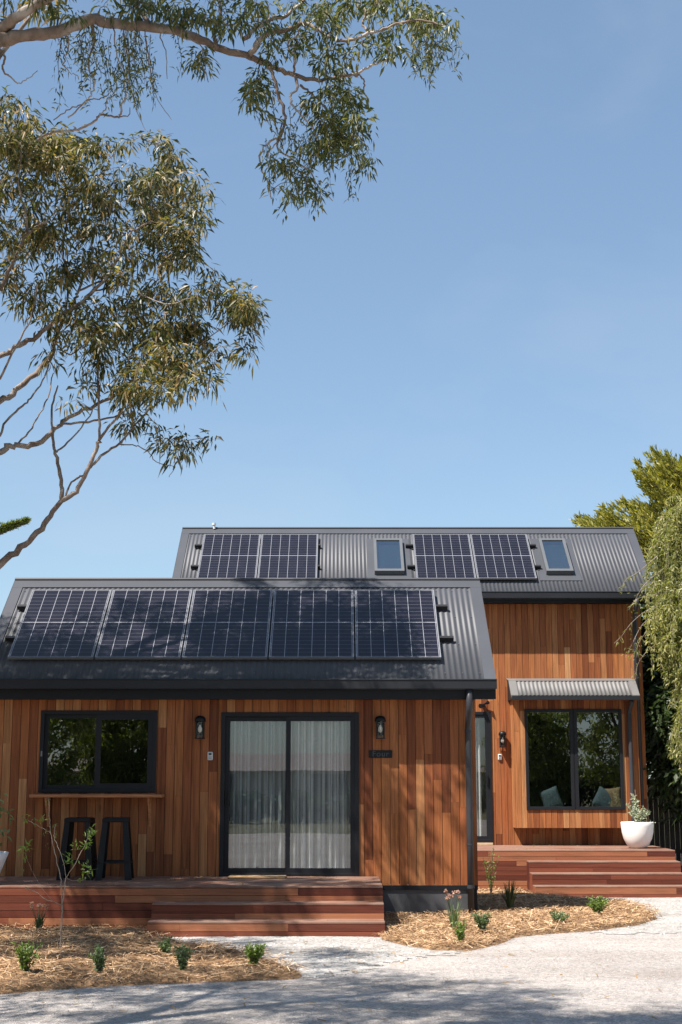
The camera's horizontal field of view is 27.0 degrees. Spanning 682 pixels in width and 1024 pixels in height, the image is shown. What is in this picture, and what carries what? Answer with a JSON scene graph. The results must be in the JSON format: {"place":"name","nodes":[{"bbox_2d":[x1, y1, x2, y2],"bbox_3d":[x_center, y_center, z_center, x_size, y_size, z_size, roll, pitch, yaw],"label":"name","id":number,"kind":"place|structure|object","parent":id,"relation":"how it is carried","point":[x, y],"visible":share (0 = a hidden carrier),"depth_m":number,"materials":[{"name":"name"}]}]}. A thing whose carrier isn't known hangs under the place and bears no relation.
{"place":"outdoors","nodes":[
{"label":"outdoors","id":0,"kind":"place"},
{"bbox_2d":[0,868,681,1023],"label":"gravel driveway","id":1,"kind":"structure","parent":0,"point":[159,1011],"depth_m":11.69,"materials":[{"name":"grey gravel"}]},
{"bbox_2d":[0,516,31,534],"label":"norfolk pine","id":2,"kind":"object","parent":1,"relation":"on","point":[7,526],"visible":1,"depth_m":30.39,"materials":[{"name":"green plant"}]},
{"bbox_2d":[0,876,384,936],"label":"timber deck","id":3,"kind":"structure","parent":1,"relation":"on","point":[226,907],"depth_m":16.64,"materials":[{"name":"brown wood"}]},
{"bbox_2d":[0,851,8,871],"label":"plant pot","id":4,"kind":"object","parent":3,"relation":"on","point":[3,855],"visible":1,"depth_m":17.01,"materials":[{"name":"ceramic"}]},
{"bbox_2d":[0,793,14,846],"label":"potted plant","id":5,"kind":"object","parent":4,"relation":"on","point":[8,812],"visible":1,"depth_m":17.25,"materials":[{"name":"green plant"}]},
{"bbox_2d":[56,817,96,879],"bbox_3d":[-3.300,4.228,17.887,0.450,0.755,0.450,0,-11,0],"label":"bar stool","id":6,"kind":"object","parent":3,"relation":"on","point":[67,841],"visible":0.98,"depth_m":17.78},
{"bbox_2d":[95,817,133,879],"bbox_3d":[-2.835,4.228,17.887,0.450,0.755,0.450,1,-11,-4],"label":"bar stool","id":7,"kind":"object","parent":3,"relation":"on","point":[103,861],"visible":1,"depth_m":17.74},
{"bbox_2d":[227,875,285,878],"bbox_3d":[-1.065,4.637,18.076,0.730,0.018,0.400,0,-11,0],"label":"doormat","id":8,"kind":"object","parent":3,"relation":"on","point":[256,876],"visible":1,"depth_m":17.97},
{"bbox_2d":[0,0,468,222],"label":"gum tree","id":9,"kind":"object","parent":1,"relation":"on","point":[338,129],"visible":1,"depth_m":9.04,"materials":[{"name":"green plant"}]},
{"bbox_2d":[0,578,496,914],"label":"timber cottage","id":10,"kind":"structure","parent":1,"relation":"on","point":[98,740],"depth_m":18.62,"materials":[{"name":"brown wood"}]},
{"bbox_2d":[38,710,157,792],"bbox_3d":[-3.181,3.143,18.670,1.533,1.062,0.120,0,-11,0],"label":"servery window","id":11,"kind":"structure","parent":10,"relation":"in","point":[150,715],"depth_m":18.63,"materials":[{"name":"black glass"}]},
{"bbox_2d":[194,716,205,738],"bbox_3d":[-1.845,2.818,18.617,0.148,0.300,0.164,0,-11,0],"label":"wall lantern","id":12,"kind":"object","parent":10,"relation":"attached to","point":[200,721],"depth_m":18.58,"materials":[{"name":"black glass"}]},
{"bbox_2d":[207,752,212,759],"bbox_3d":[-1.712,3.193,18.613,0.070,0.110,0.034,0,-11,0],"label":"door keypad","id":13,"kind":"object","parent":10,"relation":"attached to","point":[210,756],"depth_m":18.60,"materials":[{"name":"plastic"}]},
{"bbox_2d":[5,636,453,641],"bbox_3d":[-1.515,1.743,19.334,6.090,0.121,0.098,0,-11,0],"label":"mounting rail","id":14,"kind":"object","parent":10,"relation":"attached to","point":[441,638],"visible":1,"depth_m":19.31,"materials":[{"name":"metal"}]},
{"bbox_2d":[269,590,353,658],"bbox_3d":[-0.391,1.535,19.623,1.134,0.037,1.722,0,28,0],"label":"solar panel","id":15,"kind":"object","parent":14,"relation":"attached to","point":[312,624],"visible":1,"depth_m":19.54,"materials":[{"name":"glass"}]},
{"bbox_2d":[17,604,447,609],"bbox_3d":[-1.530,1.363,20.046,6.060,0.121,0.098,0,-11,0],"label":"mounting rail","id":16,"kind":"object","parent":10,"relation":"attached to","point":[438,606],"visible":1,"depth_m":20.02,"materials":[{"name":"black metal"}]},
{"bbox_2d":[8,590,111,658],"bbox_3d":[-3.853,1.535,19.623,1.134,0.037,1.722,0,28,0],"label":"solar panel","id":17,"kind":"object","parent":16,"relation":"attached to","point":[61,624],"visible":1,"depth_m":19.54,"materials":[{"name":"glass"}]},
{"bbox_2d":[95,590,191,658],"bbox_3d":[-2.699,1.535,19.623,1.134,0.037,1.722,0,28,0],"label":"solar panel","id":18,"kind":"object","parent":16,"relation":"attached to","point":[145,624],"visible":1,"depth_m":19.54,"materials":[{"name":"glass"}]},
{"bbox_2d":[182,590,272,658],"bbox_3d":[-1.545,1.535,19.623,1.134,0.037,1.722,0,28,0],"label":"solar panel","id":19,"kind":"object","parent":16,"relation":"attached to","point":[228,624],"visible":1,"depth_m":19.54,"materials":[{"name":"glass"}]},
{"bbox_2d":[355,590,440,658],"bbox_3d":[0.763,1.535,19.623,1.134,0.037,1.722,0,28,0],"label":"solar panel","id":20,"kind":"object","parent":16,"relation":"attached to","point":[396,624],"visible":1,"depth_m":19.54,"materials":[{"name":"glass"}]},
{"bbox_2d":[229,721,284,867],"bbox_3d":[-1.130,3.689,18.682,0.780,2.080,0.103,0,-11,0],"label":"curtain","id":21,"kind":"object","parent":10,"relation":"hanging from","point":[236,798],"visible":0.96,"depth_m":18.67,"materials":[{"name":"white fabric"}]},
{"bbox_2d":[219,712,358,876],"bbox_3d":[-0.669,3.683,18.575,1.810,2.110,0.130,0,-11,0],"label":"sliding door","id":22,"kind":"structure","parent":10,"relation":"in","point":[226,717],"depth_m":18.53,"materials":[{"name":"black glass"}]},
{"bbox_2d":[290,721,346,867],"bbox_3d":[-0.220,3.689,18.682,0.880,2.080,0.115,0,-11,0],"label":"curtain","id":23,"kind":"object","parent":10,"relation":"hanging from","point":[297,836],"visible":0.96,"depth_m":18.68,"materials":[{"name":"white fabric"}]},
{"bbox_2d":[375,716,385,738],"bbox_3d":[0.515,2.818,18.617,0.148,0.300,0.164,0,-11,0],"label":"wall lantern","id":24,"kind":"object","parent":10,"relation":"attached to","point":[380,721],"depth_m":18.58,"materials":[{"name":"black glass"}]},
{"bbox_2d":[369,750,391,757],"bbox_3d":[0.518,3.170,18.625,0.306,0.098,0.020,0,-11,0],"label":"name plaque","id":25,"kind":"object","parent":10,"relation":"attached to","point":[380,753],"visible":1,"depth_m":18.62,"materials":[{"name":"black metal"}]},
{"bbox_2d":[0,886,661,994],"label":"straw mulch","id":26,"kind":"object","parent":1,"relation":"on","point":[531,900],"visible":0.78,"depth_m":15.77,"materials":[{"name":"wood"}]},
{"bbox_2d":[11,940,42,971],"bbox_3d":[-2.772,3.951,12.599,0.276,0.312,0.301,0,-11,0],"label":"young shrub","id":27,"kind":"object","parent":26,"relation":"on","point":[25,959],"visible":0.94,"depth_m":12.57,"materials":[{"name":"green plant"}]},
{"bbox_2d":[29,902,48,928],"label":"flower clump","id":28,"kind":"object","parent":26,"relation":"on","point":[39,921],"visible":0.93,"depth_m":16.24,"materials":[{"name":"pink plant"}]},
{"bbox_2d":[16,799,97,947],"bbox_3d":[-2.951,3.766,14.784,0.869,1.561,0.371,1,-11,-8],"label":"sapling","id":29,"kind":"object","parent":26,"relation":"on","point":[68,858],"visible":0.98,"depth_m":14.79,"materials":[{"name":"green plant"}]},
{"bbox_2d":[88,943,106,972],"bbox_3d":[-2.145,3.966,12.601,0.164,0.282,0.221,-7,-13,33],"label":"young shrub","id":30,"kind":"object","parent":26,"relation":"on","point":[98,958],"visible":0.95,"depth_m":12.57,"materials":[{"name":"green plant"}]},
{"bbox_2d":[0,0,271,568],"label":"gum tree","id":31,"kind":"object","parent":26,"relation":"on","point":[51,154],"visible":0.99,"depth_m":17.80,"materials":[{"name":"green plant"}]},
{"bbox_2d":[157,934,173,955],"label":"young shrub","id":32,"kind":"object","parent":26,"relation":"on","point":[165,946],"visible":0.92,"depth_m":13.84,"materials":[{"name":"green plant"}]},
{"bbox_2d":[172,944,195,969],"bbox_3d":[-1.409,4.000,12.740,0.223,0.267,0.191,-3,-11,15],"label":"young shrub","id":33,"kind":"object","parent":26,"relation":"on","point":[182,958],"visible":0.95,"depth_m":12.71,"materials":[{"name":"green plant"}]},
{"bbox_2d":[243,942,267,965],"bbox_3d":[-0.791,4.085,13.126,0.233,0.242,0.221,0,-11,0],"label":"young shrub","id":34,"kind":"object","parent":26,"relation":"on","point":[253,955],"visible":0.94,"depth_m":13.09,"materials":[{"name":"green plant"}]},
{"bbox_2d":[1,898,681,1023],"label":"loose pebbles","id":35,"kind":"object","parent":1,"relation":"on","point":[415,957],"visible":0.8,"depth_m":13.47,"materials":[{"name":"gravel"}]},
{"bbox_2d":[42,941,668,1023],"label":"fallen leaves","id":36,"kind":"object","parent":1,"relation":"on","point":[378,982],"visible":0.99,"depth_m":11.98,"materials":[{"name":"brown plant"}]},
{"bbox_2d":[172,523,654,851],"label":"timber house","id":37,"kind":"structure","parent":1,"relation":"on","point":[564,710],"depth_m":26.86,"materials":[{"name":"brown wood"}]},
{"bbox_2d":[191,565,319,570],"bbox_3d":[-1.650,1.080,27.465,2.500,0.121,0.098,0,-11,0],"label":"mounting rail","id":38,"kind":"object","parent":37,"relation":"attached to","point":[197,566],"visible":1,"depth_m":27.44,"materials":[{"name":"black metal"}]},
{"bbox_2d":[257,534,317,577],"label":"solar panel","id":39,"kind":"object","parent":38,"relation":"attached to","point":[288,556],"visible":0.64,"depth_m":27.73,"materials":[{"name":"glass"}]},
{"bbox_2d":[194,544,320,549],"bbox_3d":[-1.650,0.694,28.188,2.500,0.121,0.098,0,-11,0],"label":"mounting rail","id":40,"kind":"object","parent":37,"relation":"attached to","point":[200,545],"visible":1,"depth_m":28.16,"materials":[{"name":"metal"}]},
{"bbox_2d":[197,534,260,577],"bbox_3d":[-2.177,0.866,27.771,1.134,0.037,1.722,0,28,0],"label":"solar panel","id":41,"kind":"object","parent":40,"relation":"attached to","point":[229,555],"visible":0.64,"depth_m":27.73,"materials":[{"name":"glass"}]},
{"bbox_2d":[406,544,535,549],"bbox_3d":[2.570,0.694,28.188,2.580,0.121,0.098,0,-11,0],"label":"mounting rail","id":42,"kind":"object","parent":37,"relation":"attached to","point":[533,546],"visible":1,"depth_m":28.16,"materials":[{"name":"metal"}]},
{"bbox_2d":[407,565,540,570],"bbox_3d":[2.570,1.080,27.465,2.580,0.121,0.098,0,-11,0],"label":"mounting rail","id":43,"kind":"object","parent":37,"relation":"attached to","point":[538,567],"visible":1,"depth_m":27.44,"materials":[{"name":"metal"}]},
{"bbox_2d":[412,534,475,577],"bbox_3d":[2.000,0.866,27.771,1.134,0.037,1.722,0,28,0],"label":"solar panel","id":44,"kind":"object","parent":43,"relation":"attached to","point":[443,556],"visible":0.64,"depth_m":27.73,"materials":[{"name":"glass"}]},
{"bbox_2d":[470,534,536,579],"bbox_3d":[3.154,0.866,27.771,1.134,0.037,1.722,0,28,0],"label":"solar panel","id":45,"kind":"object","parent":43,"relation":"attached to","point":[502,556],"visible":0.86,"depth_m":27.70,"materials":[{"name":"glass"}]},
{"bbox_2d":[475,718,481,835],"bbox_3d":[1.960,4.938,26.578,1.320,2.330,0.092,0,-11,0],"label":"curtain","id":46,"kind":"object","parent":37,"relation":"hanging from","point":[479,827],"visible":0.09,"depth_m":26.54,"materials":[{"name":"white fabric"}]},
{"bbox_2d":[478,701,489,707],"bbox_3d":[2.671,3.591,26.524,0.165,0.147,0.160,-8,-13,36],"label":"sensor floodlight","id":47,"kind":"object","parent":37,"relation":"attached to","point":[482,705],"visible":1,"depth_m":26.50,"materials":[{"name":"black plastic"}]},
{"bbox_2d":[475,712,492,844],"bbox_3d":[1.900,4.929,26.389,1.800,2.422,0.150,0,-11,0],"label":"sliding door","id":48,"kind":"structure","parent":37,"relation":"in","point":[481,840],"depth_m":26.34,"materials":[{"name":"black glass"}]},
{"bbox_2d":[499,731,505,747],"bbox_3d":[3.000,4.221,26.412,0.148,0.300,0.164,0,-11,0],"label":"wall lantern","id":49,"kind":"object","parent":37,"relation":"attached to","point":[502,737],"depth_m":26.39,"materials":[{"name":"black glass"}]},
{"bbox_2d":[538,786,563,806],"bbox_3d":[3.860,5.277,26.135,0.475,0.499,0.150,0,-11,0],"label":"cushion","id":50,"kind":"object","parent":37,"relation":"on","point":[550,797],"visible":0.99,"depth_m":26.08,"materials":[{"name":"teal fabric"}]},
{"bbox_2d":[510,700,640,827],"bbox_3d":[4.312,4.621,26.220,2.295,2.338,0.395,0,-11,0],"label":"bay window","id":51,"kind":"structure","parent":37,"relation":"in","point":[524,816],"depth_m":26.02,"materials":[{"name":"brown wood"}]},
{"bbox_2d":[591,786,610,806],"bbox_3d":[4.840,5.287,26.133,0.516,0.516,0.150,0,-11,0],"label":"cushion","id":52,"kind":"object","parent":37,"relation":"on","point":[602,797],"visible":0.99,"depth_m":26.07,"materials":[{"name":"teal fabric"}]},
{"bbox_2d":[606,787,620,806],"bbox_3d":[5.020,5.277,26.135,0.328,0.450,0.150,0,-11,0],"label":"cushion","id":53,"kind":"object","parent":37,"relation":"on","point":[615,794],"visible":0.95,"depth_m":26.07,"materials":[{"name":"yellow fabric"}]},
{"bbox_2d":[382,889,656,950],"bbox_3d":[2.260,5.464,19.386,3.720,0.285,9.720,0,-11,0],"label":"mulch bed","id":54,"kind":"object","parent":1,"relation":"on","point":[452,947],"visible":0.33,"depth_m":16.57,"materials":[{"name":"wood"}]},
{"bbox_2d":[444,889,462,928],"bbox_3d":[1.302,4.594,16.458,0.238,0.466,0.250,0,-11,0],"label":"flower clump","id":55,"kind":"object","parent":54,"relation":"on","point":[454,915],"visible":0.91,"depth_m":16.44,"materials":[{"name":"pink plant"}]},
{"bbox_2d":[452,919,466,940],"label":"young shrub","id":56,"kind":"object","parent":54,"relation":"on","point":[459,931],"visible":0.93,"depth_m":14.97,"materials":[{"name":"green plant"}]},
{"bbox_2d":[471,911,491,932],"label":"young shrub","id":57,"kind":"object","parent":54,"relation":"on","point":[481,923],"visible":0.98,"depth_m":16.05,"materials":[{"name":"green plant"}]},
{"bbox_2d":[483,848,499,892],"bbox_3d":[2.466,5.854,23.166,0.284,0.777,0.270,-3,-11,16],"label":"wispy shrub","id":58,"kind":"object","parent":54,"relation":"on","point":[489,875],"visible":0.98,"depth_m":23.17,"materials":[{"name":"green plant"}]},
{"bbox_2d":[499,879,519,908],"bbox_3d":[2.233,5.055,18.783,0.306,0.412,0.295,0,-11,0],"label":"grass clump","id":59,"kind":"object","parent":54,"relation":"on","point":[509,898],"visible":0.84,"depth_m":18.75,"materials":[{"name":"green plant"}]},
{"bbox_2d":[549,909,569,923],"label":"young shrub","id":60,"kind":"object","parent":54,"relation":"on","point":[559,916],"visible":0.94,"depth_m":16.93,"materials":[{"name":"green plant"}]},
{"bbox_2d":[585,895,609,913],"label":"young shrub","id":61,"kind":"object","parent":54,"relation":"on","point":[596,907],"visible":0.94,"depth_m":18.07,"materials":[{"name":"green plant"}]},
{"bbox_2d":[477,845,681,897],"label":"timber deck","id":62,"kind":"structure","parent":1,"relation":"on","point":[655,872],"depth_m":23.87,"materials":[{"name":"brown wood"}]},
{"bbox_2d":[621,822,653,847],"bbox_3d":[5.210,5.674,24.983,0.570,0.447,0.570,0,-11,0],"label":"plant pot","id":63,"kind":"object","parent":62,"relation":"on","point":[637,834],"visible":0.97,"depth_m":24.77,"materials":[{"name":"ceramic"}]},
{"bbox_2d":[625,793,655,822],"bbox_3d":[5.270,5.244,25.087,0.495,0.681,0.354,0,-11,0],"label":"potted plant","id":64,"kind":"object","parent":63,"relation":"in","point":[643,814],"visible":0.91,"depth_m":25.06,"materials":[{"name":"green plant"}]},
{"bbox_2d":[569,444,681,567],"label":"golden cypress","id":65,"kind":"object","parent":1,"relation":"on","point":[660,482],"visible":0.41,"depth_m":33.15,"materials":[{"name":"green plant"}]},
{"bbox_2d":[616,493,681,774],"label":"weeping tree","id":66,"kind":"object","parent":1,"relation":"on","point":[666,578],"visible":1,"depth_m":24.48,"materials":[{"name":"green plant"}]},
{"bbox_2d":[640,604,681,768],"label":"dark shrub","id":67,"kind":"object","parent":1,"relation":"on","point":[646,665],"visible":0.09,"depth_m":29.45,"materials":[{"name":"green plant"}]},
{"bbox_2d":[642,659,681,839],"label":"dark shrub","id":68,"kind":"object","parent":1,"relation":"on","point":[658,718],"visible":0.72,"depth_m":26.65,"materials":[{"name":"green plant"}]},
{"bbox_2d":[647,779,681,871],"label":"paling fence","id":69,"kind":"object","parent":1,"relation":"on","point":[673,841],"visible":0.17,"depth_m":27.93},
{"bbox_2d":[0,0,681,778],"label":"sky","id":70,"kind":"structure","parent":0,"point":[490,335],"materials":[{"name":"blue"}]},
{"bbox_2d":[159,897,681,977],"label":"pebble path","id":71,"kind":"structure","parent":0,"point":[337,967],"depth_m":15.01,"materials":[{"name":"white gravel"}]}
]}

